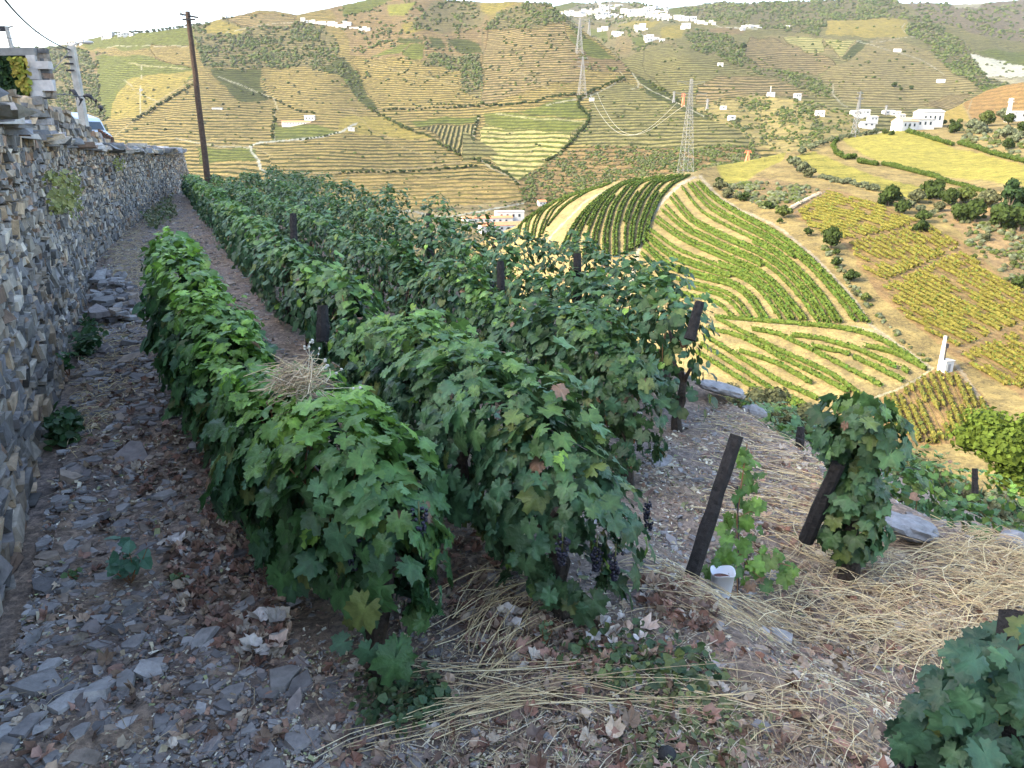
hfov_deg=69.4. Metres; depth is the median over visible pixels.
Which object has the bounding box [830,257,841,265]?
tree
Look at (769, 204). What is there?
bush
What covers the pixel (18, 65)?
climbing plant
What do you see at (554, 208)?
vine row
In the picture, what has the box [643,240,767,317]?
vine row
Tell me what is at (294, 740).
slate stone
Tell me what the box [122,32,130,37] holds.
village house
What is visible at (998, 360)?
vine row
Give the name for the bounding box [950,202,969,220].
tree
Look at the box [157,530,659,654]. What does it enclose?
pale leaves
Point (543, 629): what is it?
weed
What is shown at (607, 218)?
vine row
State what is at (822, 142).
olive tree
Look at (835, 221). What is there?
vine row
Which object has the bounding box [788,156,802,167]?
olive tree
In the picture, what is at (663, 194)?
vine row
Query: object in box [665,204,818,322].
vine row
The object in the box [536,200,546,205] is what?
hut
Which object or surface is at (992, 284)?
vine row
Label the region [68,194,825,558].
slate fragments
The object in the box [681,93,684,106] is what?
pylon
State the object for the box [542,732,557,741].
slate stone
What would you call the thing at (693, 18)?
village house
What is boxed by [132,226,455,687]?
vine row
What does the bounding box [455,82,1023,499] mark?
hills
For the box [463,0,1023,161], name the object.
hills
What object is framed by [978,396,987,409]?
vine row
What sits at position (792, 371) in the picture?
vine row
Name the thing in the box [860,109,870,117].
house
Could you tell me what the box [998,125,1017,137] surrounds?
olive tree
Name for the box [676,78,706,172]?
pylon
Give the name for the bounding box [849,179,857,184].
olive tree
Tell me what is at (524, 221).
vine row
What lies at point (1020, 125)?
tree
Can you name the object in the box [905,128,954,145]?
hedge
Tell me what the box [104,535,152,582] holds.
weed
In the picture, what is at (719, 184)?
tree
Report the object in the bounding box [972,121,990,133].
olive tree
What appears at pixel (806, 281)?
vine row
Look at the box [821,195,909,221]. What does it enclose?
vine row
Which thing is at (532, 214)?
vine row
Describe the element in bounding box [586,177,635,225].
vine row
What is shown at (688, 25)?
village house
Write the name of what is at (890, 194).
tree
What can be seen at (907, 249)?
vine row
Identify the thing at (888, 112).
house
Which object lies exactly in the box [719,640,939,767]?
straw
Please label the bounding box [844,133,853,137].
olive tree
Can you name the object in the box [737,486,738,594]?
stake
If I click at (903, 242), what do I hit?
vine row
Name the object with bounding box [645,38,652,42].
village house
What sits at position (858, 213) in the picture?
vine row
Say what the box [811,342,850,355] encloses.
vine row
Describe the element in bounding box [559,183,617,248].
vine row
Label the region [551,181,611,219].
vine row
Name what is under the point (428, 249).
vine post
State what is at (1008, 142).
tree
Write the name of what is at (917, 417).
vine row
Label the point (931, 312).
vine row
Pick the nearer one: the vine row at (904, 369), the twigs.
the twigs
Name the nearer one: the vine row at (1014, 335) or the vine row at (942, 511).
the vine row at (942, 511)
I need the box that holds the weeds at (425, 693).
[348,652,458,737]
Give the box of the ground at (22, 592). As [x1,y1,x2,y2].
[0,192,1023,767]
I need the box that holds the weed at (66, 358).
[55,351,74,375]
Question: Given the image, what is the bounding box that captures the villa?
[304,115,315,120]
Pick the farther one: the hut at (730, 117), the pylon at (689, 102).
the hut at (730, 117)
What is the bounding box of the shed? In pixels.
[1012,111,1023,121]
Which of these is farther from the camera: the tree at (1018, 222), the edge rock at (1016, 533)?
the tree at (1018, 222)
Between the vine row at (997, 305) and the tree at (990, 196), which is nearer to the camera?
the vine row at (997, 305)
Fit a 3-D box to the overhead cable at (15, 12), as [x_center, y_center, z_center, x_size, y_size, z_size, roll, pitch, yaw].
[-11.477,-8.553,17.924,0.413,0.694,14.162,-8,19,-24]
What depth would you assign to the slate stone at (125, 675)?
2.93 m
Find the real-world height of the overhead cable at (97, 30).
0.439 m
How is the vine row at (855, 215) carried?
on the hills at (971, 166)
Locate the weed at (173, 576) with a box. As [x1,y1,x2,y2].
[170,572,189,580]
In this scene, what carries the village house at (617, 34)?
on the hills at (865, 40)
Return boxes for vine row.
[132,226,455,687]
[180,172,655,628]
[209,173,678,530]
[237,169,719,432]
[261,164,695,377]
[518,207,541,234]
[523,199,553,234]
[526,198,558,230]
[530,194,568,237]
[532,191,576,238]
[537,187,586,237]
[541,185,595,233]
[547,182,604,226]
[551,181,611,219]
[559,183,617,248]
[563,179,625,251]
[568,198,598,251]
[571,178,630,255]
[582,177,639,256]
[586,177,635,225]
[590,176,643,252]
[594,193,614,258]
[602,175,654,254]
[605,175,656,253]
[612,174,662,257]
[615,174,666,255]
[623,173,672,250]
[623,190,638,221]
[628,174,676,251]
[631,173,678,249]
[635,173,683,246]
[638,191,659,245]
[640,251,752,317]
[640,264,735,315]
[641,173,689,243]
[643,173,690,240]
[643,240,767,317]
[643,245,763,317]
[646,235,729,277]
[647,232,782,318]
[649,227,790,319]
[653,219,803,319]
[655,215,808,319]
[660,208,762,266]
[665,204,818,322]
[669,196,826,321]
[672,192,831,323]
[681,185,842,322]
[684,284,747,317]
[687,182,794,257]
[690,181,857,321]
[696,181,864,320]
[696,348,760,389]
[699,180,870,322]
[700,341,799,407]
[704,334,819,400]
[705,325,850,391]
[714,313,919,360]
[715,315,861,392]
[717,260,795,320]
[726,396,933,516]
[736,347,812,383]
[751,239,837,322]
[751,325,813,351]
[784,390,806,405]
[790,331,898,367]
[798,209,879,232]
[799,207,884,230]
[800,216,868,235]
[801,214,872,233]
[803,205,891,230]
[806,223,855,237]
[807,220,858,234]
[808,203,896,228]
[810,201,902,227]
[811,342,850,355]
[813,199,903,225]
[813,347,883,386]
[815,196,910,224]
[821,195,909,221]
[824,193,917,220]
[826,190,894,209]
[849,240,907,271]
[851,246,903,273]
[852,354,904,381]
[853,251,897,275]
[854,238,911,269]
[861,236,915,267]
[862,265,888,279]
[862,342,926,370]
[866,235,920,265]
[866,263,892,277]
[874,235,924,263]
[879,233,930,262]
[880,457,1023,540]
[882,284,988,336]
[887,233,931,258]
[888,281,989,332]
[888,292,981,337]
[889,444,1023,544]
[890,230,936,258]
[890,392,911,439]
[891,297,977,339]
[893,280,994,330]
[897,229,941,256]
[897,306,974,342]
[898,390,921,441]
[899,364,910,373]
[901,274,1004,326]
[901,279,1003,330]
[902,227,945,254]
[903,385,931,442]
[904,312,966,343]
[906,226,946,250]
[908,272,1014,326]
[908,382,940,442]
[912,224,953,250]
[913,270,1019,324]
[916,378,946,440]
[917,267,1020,321]
[921,374,951,439]
[923,266,1023,320]
[924,326,963,345]
[925,228,958,248]
[927,263,1023,315]
[928,370,956,429]
[929,223,958,245]
[932,260,1023,311]
[935,370,962,425]
[938,259,1023,306]
[940,256,1023,302]
[944,370,968,421]
[946,254,1023,297]
[951,253,1023,291]
[953,370,972,413]
[958,251,980,263]
[961,350,1023,388]
[964,382,980,411]
[969,348,1023,382]
[969,360,1010,384]
[972,345,1023,377]
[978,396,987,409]
[980,343,1023,370]
[984,341,1023,366]
[993,339,1023,359]
[1001,339,1023,354]
[1002,333,1023,348]
[1009,331,1023,340]
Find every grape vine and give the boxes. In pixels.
[701,444,799,597]
[804,390,918,583]
[883,614,1023,767]
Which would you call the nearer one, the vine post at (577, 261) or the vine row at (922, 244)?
the vine post at (577, 261)
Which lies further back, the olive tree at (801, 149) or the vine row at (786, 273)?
the olive tree at (801, 149)
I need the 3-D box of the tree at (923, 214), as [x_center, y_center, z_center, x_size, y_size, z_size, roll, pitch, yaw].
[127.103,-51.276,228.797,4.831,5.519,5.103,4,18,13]
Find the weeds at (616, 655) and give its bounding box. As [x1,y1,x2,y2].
[552,618,730,701]
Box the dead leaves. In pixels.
[2,285,1021,767]
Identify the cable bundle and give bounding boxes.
[69,89,82,104]
[83,93,97,106]
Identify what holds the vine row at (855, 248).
on the hills at (971, 166)
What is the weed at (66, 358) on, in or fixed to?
on the ground at (22, 592)
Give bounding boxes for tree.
[713,179,728,190]
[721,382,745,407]
[722,187,733,197]
[737,191,750,200]
[739,386,791,422]
[740,42,746,48]
[772,402,812,441]
[775,205,793,217]
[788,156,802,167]
[796,161,810,171]
[797,146,806,154]
[801,166,816,177]
[807,143,815,150]
[818,139,825,145]
[821,226,842,248]
[823,175,831,179]
[828,135,836,141]
[829,176,835,182]
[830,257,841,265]
[839,178,846,183]
[843,269,860,281]
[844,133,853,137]
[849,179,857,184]
[860,181,868,187]
[867,129,874,134]
[869,183,880,190]
[877,183,902,205]
[879,451,929,475]
[893,199,911,213]
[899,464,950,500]
[907,188,926,202]
[912,219,929,231]
[915,204,925,210]
[915,209,932,219]
[919,178,945,198]
[933,201,945,209]
[941,187,958,205]
[945,405,1023,498]
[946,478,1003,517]
[947,121,962,133]
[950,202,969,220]
[957,185,977,202]
[961,198,987,221]
[964,118,981,128]
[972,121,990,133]
[975,188,1002,207]
[979,110,996,125]
[980,488,1023,529]
[989,202,1019,228]
[990,177,1023,212]
[996,108,1006,119]
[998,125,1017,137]
[1001,138,1014,147]
[1003,113,1015,124]
[1010,131,1023,141]
[1010,206,1023,231]
[1010,276,1023,288]
[1017,121,1023,130]
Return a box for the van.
[71,112,111,136]
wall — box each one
[0,88,189,616]
[0,89,29,119]
[20,96,110,142]
[789,192,821,207]
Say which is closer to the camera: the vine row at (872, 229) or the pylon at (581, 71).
the vine row at (872, 229)
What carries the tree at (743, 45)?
on the hills at (865, 40)
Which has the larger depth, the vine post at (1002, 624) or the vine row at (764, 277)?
the vine row at (764, 277)
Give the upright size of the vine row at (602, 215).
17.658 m
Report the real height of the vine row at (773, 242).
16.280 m
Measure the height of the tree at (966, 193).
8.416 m
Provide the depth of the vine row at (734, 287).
201.67 m
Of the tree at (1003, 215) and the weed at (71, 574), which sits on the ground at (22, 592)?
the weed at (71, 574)
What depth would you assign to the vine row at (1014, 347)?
156.56 m
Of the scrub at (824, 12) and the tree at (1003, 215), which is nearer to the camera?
the tree at (1003, 215)
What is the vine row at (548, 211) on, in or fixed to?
on the hills at (971, 166)
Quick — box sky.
[0,0,1011,47]
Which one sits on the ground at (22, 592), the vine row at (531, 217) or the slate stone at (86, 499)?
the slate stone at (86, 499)
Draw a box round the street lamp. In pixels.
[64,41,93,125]
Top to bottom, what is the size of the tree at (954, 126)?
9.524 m
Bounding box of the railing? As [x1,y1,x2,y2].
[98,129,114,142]
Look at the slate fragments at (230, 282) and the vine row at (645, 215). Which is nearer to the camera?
the slate fragments at (230, 282)
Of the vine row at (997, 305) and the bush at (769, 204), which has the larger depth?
the bush at (769, 204)
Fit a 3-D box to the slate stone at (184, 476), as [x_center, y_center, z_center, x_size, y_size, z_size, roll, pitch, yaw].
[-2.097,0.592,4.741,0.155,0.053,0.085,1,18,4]
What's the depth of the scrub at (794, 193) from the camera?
225.27 m
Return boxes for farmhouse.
[281,120,310,126]
[890,117,918,130]
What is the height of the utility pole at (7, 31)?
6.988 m
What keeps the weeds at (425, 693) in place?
on the ground at (22, 592)
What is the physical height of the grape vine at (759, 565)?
0.794 m
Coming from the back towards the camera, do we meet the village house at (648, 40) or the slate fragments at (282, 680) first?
the village house at (648, 40)
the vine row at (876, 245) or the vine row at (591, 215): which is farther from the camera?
the vine row at (591, 215)
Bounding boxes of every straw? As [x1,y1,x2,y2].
[313,665,614,762]
[394,650,876,746]
[430,560,572,681]
[609,543,819,657]
[691,409,913,558]
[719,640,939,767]
[731,514,1023,680]
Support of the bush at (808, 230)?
on the hills at (971, 166)
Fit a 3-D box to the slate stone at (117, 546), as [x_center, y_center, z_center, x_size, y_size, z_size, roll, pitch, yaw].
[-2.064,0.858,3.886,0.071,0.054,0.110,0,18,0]
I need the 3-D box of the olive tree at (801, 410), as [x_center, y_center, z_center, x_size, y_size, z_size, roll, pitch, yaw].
[12.600,2.134,32.153,2.934,2.668,2.252,0,18,0]
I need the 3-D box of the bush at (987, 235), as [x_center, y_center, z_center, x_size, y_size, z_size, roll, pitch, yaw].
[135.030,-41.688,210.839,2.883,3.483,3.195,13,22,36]
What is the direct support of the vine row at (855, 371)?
on the hills at (971, 166)
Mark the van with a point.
(95, 124)
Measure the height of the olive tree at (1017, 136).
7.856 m
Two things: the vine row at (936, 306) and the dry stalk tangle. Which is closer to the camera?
the dry stalk tangle
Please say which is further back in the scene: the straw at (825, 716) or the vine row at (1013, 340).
the vine row at (1013, 340)
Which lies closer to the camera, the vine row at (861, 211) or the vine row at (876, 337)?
the vine row at (876, 337)
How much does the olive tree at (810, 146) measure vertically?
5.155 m
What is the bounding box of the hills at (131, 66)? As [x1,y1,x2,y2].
[42,0,879,260]
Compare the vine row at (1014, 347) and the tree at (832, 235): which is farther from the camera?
the tree at (832, 235)
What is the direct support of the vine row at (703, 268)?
on the hills at (971, 166)
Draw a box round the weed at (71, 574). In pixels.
[60,567,82,579]
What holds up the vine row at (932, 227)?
on the hills at (971, 166)
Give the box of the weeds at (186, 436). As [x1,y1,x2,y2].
[166,386,214,508]
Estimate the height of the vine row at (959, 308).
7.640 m
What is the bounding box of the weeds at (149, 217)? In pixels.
[139,193,177,228]
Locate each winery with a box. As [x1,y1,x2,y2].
[911,118,935,129]
[913,109,945,126]
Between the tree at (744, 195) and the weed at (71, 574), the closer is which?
the weed at (71, 574)
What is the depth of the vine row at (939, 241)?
209.31 m
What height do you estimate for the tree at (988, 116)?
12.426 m
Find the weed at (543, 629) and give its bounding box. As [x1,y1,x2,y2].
[538,619,552,648]
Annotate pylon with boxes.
[575,18,583,52]
[577,56,588,94]
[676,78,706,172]
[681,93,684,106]
[745,151,751,160]
[851,91,862,136]
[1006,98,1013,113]
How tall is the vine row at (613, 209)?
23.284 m
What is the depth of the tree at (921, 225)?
218.84 m
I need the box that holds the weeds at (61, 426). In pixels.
[41,313,108,451]
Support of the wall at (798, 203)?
on the hills at (971, 166)
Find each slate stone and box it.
[8,710,49,738]
[37,657,63,672]
[47,688,83,714]
[50,495,70,504]
[69,722,90,739]
[74,496,97,502]
[79,514,100,529]
[85,639,109,649]
[93,571,116,582]
[111,540,121,549]
[116,668,135,690]
[121,633,146,649]
[139,656,169,667]
[151,488,176,499]
[170,474,194,479]
[236,664,257,676]
[284,729,320,750]
[470,728,480,736]
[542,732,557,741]
[751,719,775,733]
[770,627,792,644]
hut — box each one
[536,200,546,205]
[727,115,735,120]
[941,358,955,372]
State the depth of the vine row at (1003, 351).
154.16 m
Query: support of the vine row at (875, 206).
on the hills at (971, 166)
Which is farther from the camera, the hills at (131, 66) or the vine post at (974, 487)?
the hills at (131, 66)
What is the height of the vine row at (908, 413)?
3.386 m
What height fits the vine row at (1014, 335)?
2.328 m
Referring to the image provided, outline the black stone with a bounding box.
[657,745,675,763]
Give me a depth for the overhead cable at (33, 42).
25.34 m
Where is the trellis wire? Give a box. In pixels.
[764,424,920,469]
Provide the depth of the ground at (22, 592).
3.71 m
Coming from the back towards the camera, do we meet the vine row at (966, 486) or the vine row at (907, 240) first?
the vine row at (907, 240)
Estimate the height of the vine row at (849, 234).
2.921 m
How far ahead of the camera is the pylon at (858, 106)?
416.00 m
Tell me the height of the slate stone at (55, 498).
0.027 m
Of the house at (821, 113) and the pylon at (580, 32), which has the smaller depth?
the house at (821, 113)
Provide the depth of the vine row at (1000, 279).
189.91 m
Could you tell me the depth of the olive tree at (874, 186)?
268.48 m
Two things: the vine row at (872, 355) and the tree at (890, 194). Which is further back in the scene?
the tree at (890, 194)
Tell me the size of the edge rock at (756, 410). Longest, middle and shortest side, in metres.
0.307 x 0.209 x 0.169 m
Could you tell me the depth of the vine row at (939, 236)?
213.06 m
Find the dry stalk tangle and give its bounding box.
[243,339,361,415]
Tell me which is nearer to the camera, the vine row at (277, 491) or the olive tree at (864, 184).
the vine row at (277, 491)
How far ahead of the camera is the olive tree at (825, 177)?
292.90 m
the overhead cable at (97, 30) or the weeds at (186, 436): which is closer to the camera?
the weeds at (186, 436)
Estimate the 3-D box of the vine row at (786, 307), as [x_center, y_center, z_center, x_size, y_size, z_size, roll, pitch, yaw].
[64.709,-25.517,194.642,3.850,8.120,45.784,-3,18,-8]
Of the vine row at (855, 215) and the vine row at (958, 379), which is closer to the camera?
the vine row at (958, 379)
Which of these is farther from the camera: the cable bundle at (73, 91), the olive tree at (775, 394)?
the olive tree at (775, 394)
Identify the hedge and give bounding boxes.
[830,136,857,159]
[857,157,879,165]
[880,161,942,178]
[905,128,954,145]
[937,176,986,191]
[956,139,990,153]
[988,149,1023,162]
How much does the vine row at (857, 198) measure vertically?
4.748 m
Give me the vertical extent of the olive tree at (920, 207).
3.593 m
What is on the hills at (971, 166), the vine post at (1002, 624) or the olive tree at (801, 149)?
the olive tree at (801, 149)
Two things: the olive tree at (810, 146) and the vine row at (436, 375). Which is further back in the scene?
the olive tree at (810, 146)
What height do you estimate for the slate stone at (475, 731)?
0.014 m
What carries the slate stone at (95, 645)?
on the ground at (22, 592)
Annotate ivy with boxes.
[0,56,29,96]
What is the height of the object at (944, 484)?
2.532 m
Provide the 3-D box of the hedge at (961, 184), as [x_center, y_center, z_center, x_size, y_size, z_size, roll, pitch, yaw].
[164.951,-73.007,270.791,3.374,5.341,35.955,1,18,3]
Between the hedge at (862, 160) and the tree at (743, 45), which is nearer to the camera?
the hedge at (862, 160)
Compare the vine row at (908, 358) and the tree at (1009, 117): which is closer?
the vine row at (908, 358)
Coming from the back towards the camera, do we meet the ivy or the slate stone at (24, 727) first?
the ivy
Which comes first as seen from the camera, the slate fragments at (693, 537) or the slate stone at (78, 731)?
the slate stone at (78, 731)
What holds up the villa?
on the hills at (131, 66)
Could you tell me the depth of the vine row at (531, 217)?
324.06 m
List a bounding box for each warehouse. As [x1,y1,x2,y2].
[461,215,512,221]
[477,221,520,232]
[494,210,524,220]
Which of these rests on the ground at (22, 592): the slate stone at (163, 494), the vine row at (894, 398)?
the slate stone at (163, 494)
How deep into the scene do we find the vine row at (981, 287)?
182.96 m
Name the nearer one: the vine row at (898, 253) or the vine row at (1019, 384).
the vine row at (1019, 384)
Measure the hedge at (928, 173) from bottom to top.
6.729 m
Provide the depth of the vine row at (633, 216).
272.17 m
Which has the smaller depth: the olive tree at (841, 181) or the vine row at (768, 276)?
the vine row at (768, 276)
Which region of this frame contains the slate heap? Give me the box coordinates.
[81,267,138,322]
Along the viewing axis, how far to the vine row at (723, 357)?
160.39 m
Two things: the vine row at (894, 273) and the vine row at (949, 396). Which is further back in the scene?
the vine row at (894, 273)
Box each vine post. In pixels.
[290,213,297,261]
[316,305,329,341]
[426,213,432,263]
[497,261,504,290]
[573,253,581,306]
[683,300,703,341]
[684,433,743,583]
[795,427,804,447]
[799,460,844,544]
[971,468,978,493]
[995,609,1023,767]
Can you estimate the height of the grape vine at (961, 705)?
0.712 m
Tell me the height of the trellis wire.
0.295 m
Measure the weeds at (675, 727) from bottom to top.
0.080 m
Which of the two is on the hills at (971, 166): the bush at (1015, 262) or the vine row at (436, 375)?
the bush at (1015, 262)
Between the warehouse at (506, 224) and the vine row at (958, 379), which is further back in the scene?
the warehouse at (506, 224)
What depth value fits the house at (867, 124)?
803.26 m
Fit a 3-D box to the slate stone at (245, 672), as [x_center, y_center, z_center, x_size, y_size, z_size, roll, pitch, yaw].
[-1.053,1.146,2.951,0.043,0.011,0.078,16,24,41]
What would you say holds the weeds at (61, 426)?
on the ground at (22, 592)
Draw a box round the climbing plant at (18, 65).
[6,56,32,95]
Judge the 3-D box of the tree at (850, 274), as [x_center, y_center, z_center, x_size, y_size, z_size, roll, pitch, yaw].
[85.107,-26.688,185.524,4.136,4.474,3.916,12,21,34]
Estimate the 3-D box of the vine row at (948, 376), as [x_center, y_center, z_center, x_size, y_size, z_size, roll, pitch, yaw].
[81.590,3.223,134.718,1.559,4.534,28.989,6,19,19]
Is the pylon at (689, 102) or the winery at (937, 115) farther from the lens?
the winery at (937, 115)
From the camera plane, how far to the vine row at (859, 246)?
200.69 m
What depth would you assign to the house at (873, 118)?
845.64 m
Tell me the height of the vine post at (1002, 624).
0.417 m
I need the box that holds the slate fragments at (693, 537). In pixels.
[640,396,823,591]
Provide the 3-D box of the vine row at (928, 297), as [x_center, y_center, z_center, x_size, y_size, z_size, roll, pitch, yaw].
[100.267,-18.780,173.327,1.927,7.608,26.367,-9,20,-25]
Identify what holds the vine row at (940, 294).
on the hills at (971, 166)
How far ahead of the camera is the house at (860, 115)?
867.56 m
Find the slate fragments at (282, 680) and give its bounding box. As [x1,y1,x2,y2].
[0,222,1023,767]
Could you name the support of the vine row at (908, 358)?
on the hills at (971, 166)
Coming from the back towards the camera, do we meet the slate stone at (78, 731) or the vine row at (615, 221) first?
the vine row at (615, 221)
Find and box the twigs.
[0,419,1023,767]
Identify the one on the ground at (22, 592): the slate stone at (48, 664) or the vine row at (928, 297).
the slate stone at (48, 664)
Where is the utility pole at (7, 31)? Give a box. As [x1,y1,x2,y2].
[0,25,13,47]
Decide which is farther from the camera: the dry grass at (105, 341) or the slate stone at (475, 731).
the dry grass at (105, 341)
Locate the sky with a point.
(70, 17)
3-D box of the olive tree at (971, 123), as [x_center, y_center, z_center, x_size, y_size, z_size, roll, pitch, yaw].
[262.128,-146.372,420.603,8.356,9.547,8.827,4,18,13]
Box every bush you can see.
[764,200,773,208]
[803,227,814,235]
[832,248,840,253]
[860,292,871,300]
[881,128,888,133]
[981,232,991,239]
[1010,260,1018,264]
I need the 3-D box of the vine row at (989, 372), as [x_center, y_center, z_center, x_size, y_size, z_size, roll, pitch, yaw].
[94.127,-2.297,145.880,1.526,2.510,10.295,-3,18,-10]
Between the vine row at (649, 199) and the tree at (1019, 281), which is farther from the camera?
the vine row at (649, 199)
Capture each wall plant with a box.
[42,167,84,220]
[112,156,125,171]
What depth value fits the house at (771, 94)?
979.49 m
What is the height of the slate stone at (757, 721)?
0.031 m
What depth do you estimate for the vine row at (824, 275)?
207.94 m
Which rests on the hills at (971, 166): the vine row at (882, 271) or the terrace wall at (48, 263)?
the vine row at (882, 271)
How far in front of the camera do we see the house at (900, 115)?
997.51 m
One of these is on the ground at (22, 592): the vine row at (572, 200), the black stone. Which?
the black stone
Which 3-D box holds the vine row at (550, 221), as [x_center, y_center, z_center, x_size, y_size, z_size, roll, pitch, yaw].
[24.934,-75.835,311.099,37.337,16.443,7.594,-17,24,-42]
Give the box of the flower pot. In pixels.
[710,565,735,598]
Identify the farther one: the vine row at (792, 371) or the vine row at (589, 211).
the vine row at (589, 211)
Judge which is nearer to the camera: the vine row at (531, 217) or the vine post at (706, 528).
the vine post at (706, 528)
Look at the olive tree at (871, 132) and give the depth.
418.54 m
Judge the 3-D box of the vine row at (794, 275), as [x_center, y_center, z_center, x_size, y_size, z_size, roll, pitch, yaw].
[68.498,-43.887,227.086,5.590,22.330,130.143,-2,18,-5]
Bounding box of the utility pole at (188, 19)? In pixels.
[179,11,210,184]
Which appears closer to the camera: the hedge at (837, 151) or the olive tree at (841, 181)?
the olive tree at (841, 181)
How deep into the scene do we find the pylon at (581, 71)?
1067.09 m
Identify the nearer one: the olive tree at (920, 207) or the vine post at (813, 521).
the vine post at (813, 521)
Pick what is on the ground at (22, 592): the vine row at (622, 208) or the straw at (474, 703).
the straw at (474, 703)
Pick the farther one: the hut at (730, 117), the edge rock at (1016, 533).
the hut at (730, 117)
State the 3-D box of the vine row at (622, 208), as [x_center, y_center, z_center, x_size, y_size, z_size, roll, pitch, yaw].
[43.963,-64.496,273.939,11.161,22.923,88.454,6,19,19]
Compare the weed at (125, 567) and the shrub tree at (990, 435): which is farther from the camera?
the shrub tree at (990, 435)
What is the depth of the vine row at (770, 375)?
158.23 m
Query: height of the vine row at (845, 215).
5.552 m
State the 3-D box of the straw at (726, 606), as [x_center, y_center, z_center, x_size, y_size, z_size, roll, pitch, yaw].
[1.010,1.108,3.594,1.116,0.499,0.724,0,18,0]
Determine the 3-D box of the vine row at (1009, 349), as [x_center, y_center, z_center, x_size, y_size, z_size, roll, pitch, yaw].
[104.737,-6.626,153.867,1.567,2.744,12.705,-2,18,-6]
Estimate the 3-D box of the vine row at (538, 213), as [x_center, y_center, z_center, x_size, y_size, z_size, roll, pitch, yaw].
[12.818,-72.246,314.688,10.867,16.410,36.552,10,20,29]
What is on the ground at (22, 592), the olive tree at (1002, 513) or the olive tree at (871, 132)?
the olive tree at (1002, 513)
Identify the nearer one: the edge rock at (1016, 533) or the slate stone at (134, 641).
the slate stone at (134, 641)
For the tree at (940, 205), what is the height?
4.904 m
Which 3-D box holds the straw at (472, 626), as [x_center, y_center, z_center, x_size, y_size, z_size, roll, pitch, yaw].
[-0.069,0.987,3.286,0.709,0.116,0.636,-15,23,-40]
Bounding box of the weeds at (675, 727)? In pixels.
[605,667,764,767]
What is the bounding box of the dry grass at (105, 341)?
[65,199,239,456]
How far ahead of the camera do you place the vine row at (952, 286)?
179.78 m
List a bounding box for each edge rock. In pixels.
[695,379,745,399]
[741,404,767,418]
[884,511,939,543]
[994,529,1023,555]
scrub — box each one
[7,0,881,259]
[563,0,1023,108]
[727,127,1023,361]
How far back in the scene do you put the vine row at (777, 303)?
206.97 m
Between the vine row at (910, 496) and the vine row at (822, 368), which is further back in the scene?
the vine row at (822, 368)
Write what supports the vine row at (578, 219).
on the hills at (971, 166)
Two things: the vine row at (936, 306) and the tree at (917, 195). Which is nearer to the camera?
the vine row at (936, 306)
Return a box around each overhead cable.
[0,36,66,49]
[4,0,69,49]
[9,15,182,32]
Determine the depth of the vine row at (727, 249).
229.23 m
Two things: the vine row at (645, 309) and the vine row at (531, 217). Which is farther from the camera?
the vine row at (531, 217)
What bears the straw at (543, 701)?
on the ground at (22, 592)
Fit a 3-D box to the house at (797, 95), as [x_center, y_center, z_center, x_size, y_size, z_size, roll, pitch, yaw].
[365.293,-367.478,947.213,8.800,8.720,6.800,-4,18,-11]
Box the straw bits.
[370,404,1023,767]
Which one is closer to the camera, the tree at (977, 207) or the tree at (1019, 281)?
the tree at (1019, 281)
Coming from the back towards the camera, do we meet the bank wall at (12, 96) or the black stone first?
the bank wall at (12, 96)
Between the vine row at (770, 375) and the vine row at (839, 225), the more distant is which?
the vine row at (839, 225)
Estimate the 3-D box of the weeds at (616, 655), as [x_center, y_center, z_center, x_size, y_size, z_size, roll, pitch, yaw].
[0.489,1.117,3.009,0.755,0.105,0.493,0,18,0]
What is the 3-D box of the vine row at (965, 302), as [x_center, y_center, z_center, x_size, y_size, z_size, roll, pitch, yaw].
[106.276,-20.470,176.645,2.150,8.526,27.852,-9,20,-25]
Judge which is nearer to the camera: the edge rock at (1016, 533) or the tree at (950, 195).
the edge rock at (1016, 533)
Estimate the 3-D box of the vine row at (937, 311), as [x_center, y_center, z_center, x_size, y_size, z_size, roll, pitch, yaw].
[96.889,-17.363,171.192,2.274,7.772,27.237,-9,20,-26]
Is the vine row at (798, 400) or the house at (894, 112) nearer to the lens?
the vine row at (798, 400)
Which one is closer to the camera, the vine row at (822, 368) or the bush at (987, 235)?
the vine row at (822, 368)
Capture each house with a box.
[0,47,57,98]
[106,32,114,38]
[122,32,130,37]
[614,32,623,36]
[635,26,642,31]
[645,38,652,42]
[682,23,690,28]
[690,16,696,20]
[767,92,774,96]
[793,93,801,100]
[815,110,824,116]
[849,110,863,118]
[858,121,875,129]
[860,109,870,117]
[866,116,878,123]
[881,110,894,114]
[890,111,900,115]
[896,114,906,116]
[936,79,945,82]
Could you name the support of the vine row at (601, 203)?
on the hills at (971, 166)
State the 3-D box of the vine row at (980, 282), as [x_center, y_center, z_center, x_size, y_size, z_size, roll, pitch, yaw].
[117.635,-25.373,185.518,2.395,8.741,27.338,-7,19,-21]
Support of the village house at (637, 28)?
on the hills at (865, 40)
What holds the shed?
on the hills at (971, 166)
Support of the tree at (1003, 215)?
on the hills at (971, 166)
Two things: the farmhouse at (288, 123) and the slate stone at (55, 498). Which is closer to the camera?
the slate stone at (55, 498)
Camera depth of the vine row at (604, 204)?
291.55 m

